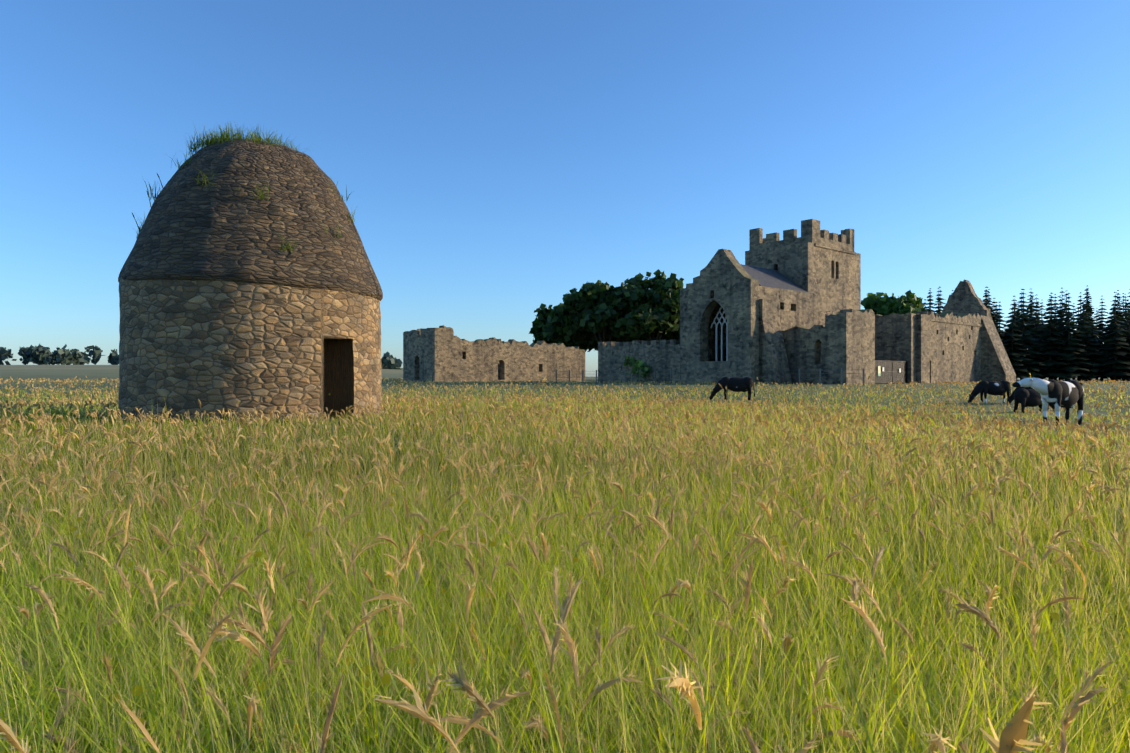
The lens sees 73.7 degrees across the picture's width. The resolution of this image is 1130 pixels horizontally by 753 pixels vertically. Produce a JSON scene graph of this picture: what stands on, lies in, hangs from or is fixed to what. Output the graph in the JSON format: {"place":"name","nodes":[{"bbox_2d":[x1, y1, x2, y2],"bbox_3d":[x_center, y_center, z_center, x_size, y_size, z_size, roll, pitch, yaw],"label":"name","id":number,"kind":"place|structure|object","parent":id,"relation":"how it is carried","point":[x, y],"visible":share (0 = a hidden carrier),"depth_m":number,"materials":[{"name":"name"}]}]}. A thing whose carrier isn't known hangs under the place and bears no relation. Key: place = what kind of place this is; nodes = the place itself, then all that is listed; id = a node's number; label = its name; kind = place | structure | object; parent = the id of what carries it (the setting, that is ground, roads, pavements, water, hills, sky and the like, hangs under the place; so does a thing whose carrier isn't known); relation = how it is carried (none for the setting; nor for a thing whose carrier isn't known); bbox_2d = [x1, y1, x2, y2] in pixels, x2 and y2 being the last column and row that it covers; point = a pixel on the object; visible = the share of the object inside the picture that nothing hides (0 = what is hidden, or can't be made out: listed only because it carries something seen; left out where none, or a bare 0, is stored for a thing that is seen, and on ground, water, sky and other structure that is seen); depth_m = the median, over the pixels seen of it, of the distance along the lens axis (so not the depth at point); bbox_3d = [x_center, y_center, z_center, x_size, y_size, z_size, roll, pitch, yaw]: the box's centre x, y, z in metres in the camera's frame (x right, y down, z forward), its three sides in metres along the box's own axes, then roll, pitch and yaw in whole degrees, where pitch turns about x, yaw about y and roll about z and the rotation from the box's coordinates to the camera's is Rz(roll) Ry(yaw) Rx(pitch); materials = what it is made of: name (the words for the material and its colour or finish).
{"place":"outdoors","nodes":[
{"label":"outdoors","id":0,"kind":"place"},
{"bbox_2d":[118,276,381,424],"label":"round stone wall","id":1,"kind":"structure","parent":0,"point":[211,346],"depth_m":15.16,"materials":[{"name":"beige stone"}]},
{"bbox_2d":[118,139,382,300],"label":"domed roof","id":2,"kind":"structure","parent":1,"relation":"on","point":[224,227],"depth_m":15.68,"materials":[{"name":"grey stone"}]},
{"bbox_2d":[132,121,355,251],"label":"grass","id":3,"kind":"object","parent":2,"relation":"on","point":[217,139],"visible":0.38,"depth_m":16.77,"materials":[{"name":"green plant"}]},
{"bbox_2d":[0,365,1129,752],"bbox_3d":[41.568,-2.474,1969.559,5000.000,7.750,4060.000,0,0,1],"label":"ground","id":4,"kind":"structure","parent":0,"point":[58,371],"depth_m":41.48,"materials":[{"name":"green plant"}]},
{"bbox_2d":[0,344,402,369],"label":"treeline","id":5,"kind":"object","parent":4,"relation":"on","point":[39,354],"visible":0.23,"depth_m":409.83,"materials":[{"name":"green plant"}]},
{"bbox_2d":[529,303,617,351],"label":"tree","id":6,"kind":"object","parent":4,"relation":"on","point":[585,340],"visible":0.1,"depth_m":124.37,"materials":[{"name":"green plant"}]},
{"bbox_2d":[542,280,648,347],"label":"tree","id":7,"kind":"object","parent":4,"relation":"on","point":[585,307],"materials":[{"name":"green plant"}]},
{"bbox_2d":[623,356,651,378],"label":"ivy","id":8,"kind":"object","parent":4,"relation":"on","point":[639,364],"visible":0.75,"depth_m":75.57,"materials":[{"name":"green plant"}]},
{"bbox_2d":[607,269,683,340],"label":"tree","id":9,"kind":"object","parent":4,"relation":"on","point":[637,296],"depth_m":112.90,"materials":[{"name":"green plant"}]},
{"bbox_2d":[618,338,678,344],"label":"tree","id":10,"kind":"object","parent":4,"relation":"on","point":[626,340],"depth_m":130.12,"materials":[{"name":"green plant"}]},
{"bbox_2d":[652,327,679,344],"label":"tree","id":11,"kind":"object","parent":4,"relation":"on","point":[672,335],"visible":0.04,"depth_m":119.47,"materials":[{"name":"green plant"}]},
{"bbox_2d":[403,219,1015,383],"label":"abbey walls","id":12,"kind":"structure","parent":4,"relation":"on","point":[774,334],"depth_m":72.14,"materials":[{"name":"grey stone"}]},
{"bbox_2d":[711,307,726,360],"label":"window tracery","id":13,"kind":"object","parent":12,"relation":"attached to","point":[718,322],"visible":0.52,"depth_m":68.07,"materials":[{"name":"grey stone"}]},
{"bbox_2d":[741,264,816,293],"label":"roof","id":14,"kind":"structure","parent":12,"relation":"on","point":[765,277],"depth_m":69.62,"materials":[{"name":"grey stone"}]},
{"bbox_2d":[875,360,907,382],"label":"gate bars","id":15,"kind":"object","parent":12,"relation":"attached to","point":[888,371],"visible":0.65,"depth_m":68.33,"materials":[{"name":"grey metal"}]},
{"bbox_2d":[556,368,863,384],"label":"fence posts","id":16,"kind":"object","parent":4,"relation":"on","point":[671,376],"visible":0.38,"depth_m":73.14,"materials":[{"name":"wood"}]},
{"bbox_2d":[557,373,857,377],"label":"fence rail","id":17,"kind":"object","parent":16,"relation":"attached to","point":[679,377],"visible":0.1,"depth_m":72.94,"materials":[{"name":"wood"}]},
{"bbox_2d":[709,377,754,401],"bbox_3d":[8.068,0.617,36.332,2.184,1.223,0.589,0,0,1],"label":"cow","id":18,"kind":"object","parent":4,"relation":"on","point":[737,384],"visible":0.88,"depth_m":36.15},
{"bbox_2d":[861,290,928,315],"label":"tree","id":19,"kind":"object","parent":4,"relation":"on","point":[910,302],"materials":[{"name":"green plant"}]},
{"bbox_2d":[968,380,1010,402],"bbox_3d":[20.059,0.770,35.568,2.129,1.195,0.616,0,0,1],"label":"cow","id":20,"kind":"object","parent":4,"relation":"on","point":[1000,388],"visible":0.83,"depth_m":35.39},
{"bbox_2d":[1009,387,1032,402],"bbox_3d":[21.866,0.782,35.117,2.133,1.195,0.575,0,0,24],"label":"cow","id":21,"kind":"object","parent":4,"relation":"on","point":[1011,399],"visible":0.21,"depth_m":35.33},
{"bbox_2d":[921,285,1129,380],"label":"conifer plantation","id":22,"kind":"object","parent":4,"relation":"on","point":[1095,358],"depth_m":103.42,"materials":[{"name":"green plant"}]},
{"bbox_2d":[1013,388,1054,412],"bbox_3d":[17.966,1.029,28.657,2.133,1.195,0.575,0,0,-11],"label":"cow","id":23,"kind":"object","parent":4,"relation":"on","point":[1028,397],"visible":0.56,"depth_m":28.37},
{"bbox_2d":[1012,377,1083,426],"bbox_3d":[13.293,0.690,20.448,2.345,1.341,0.710,0,0,-21],"label":"cow","id":24,"kind":"object","parent":4,"relation":"on","point":[1066,395],"visible":0.94,"depth_m":20.20},
{"bbox_2d":[0,0,1129,376],"label":"sky","id":25,"kind":"structure","parent":0,"point":[497,160],"materials":[{"name":"blue"}]},
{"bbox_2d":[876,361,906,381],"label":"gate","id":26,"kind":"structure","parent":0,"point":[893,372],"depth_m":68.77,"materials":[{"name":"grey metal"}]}
]}

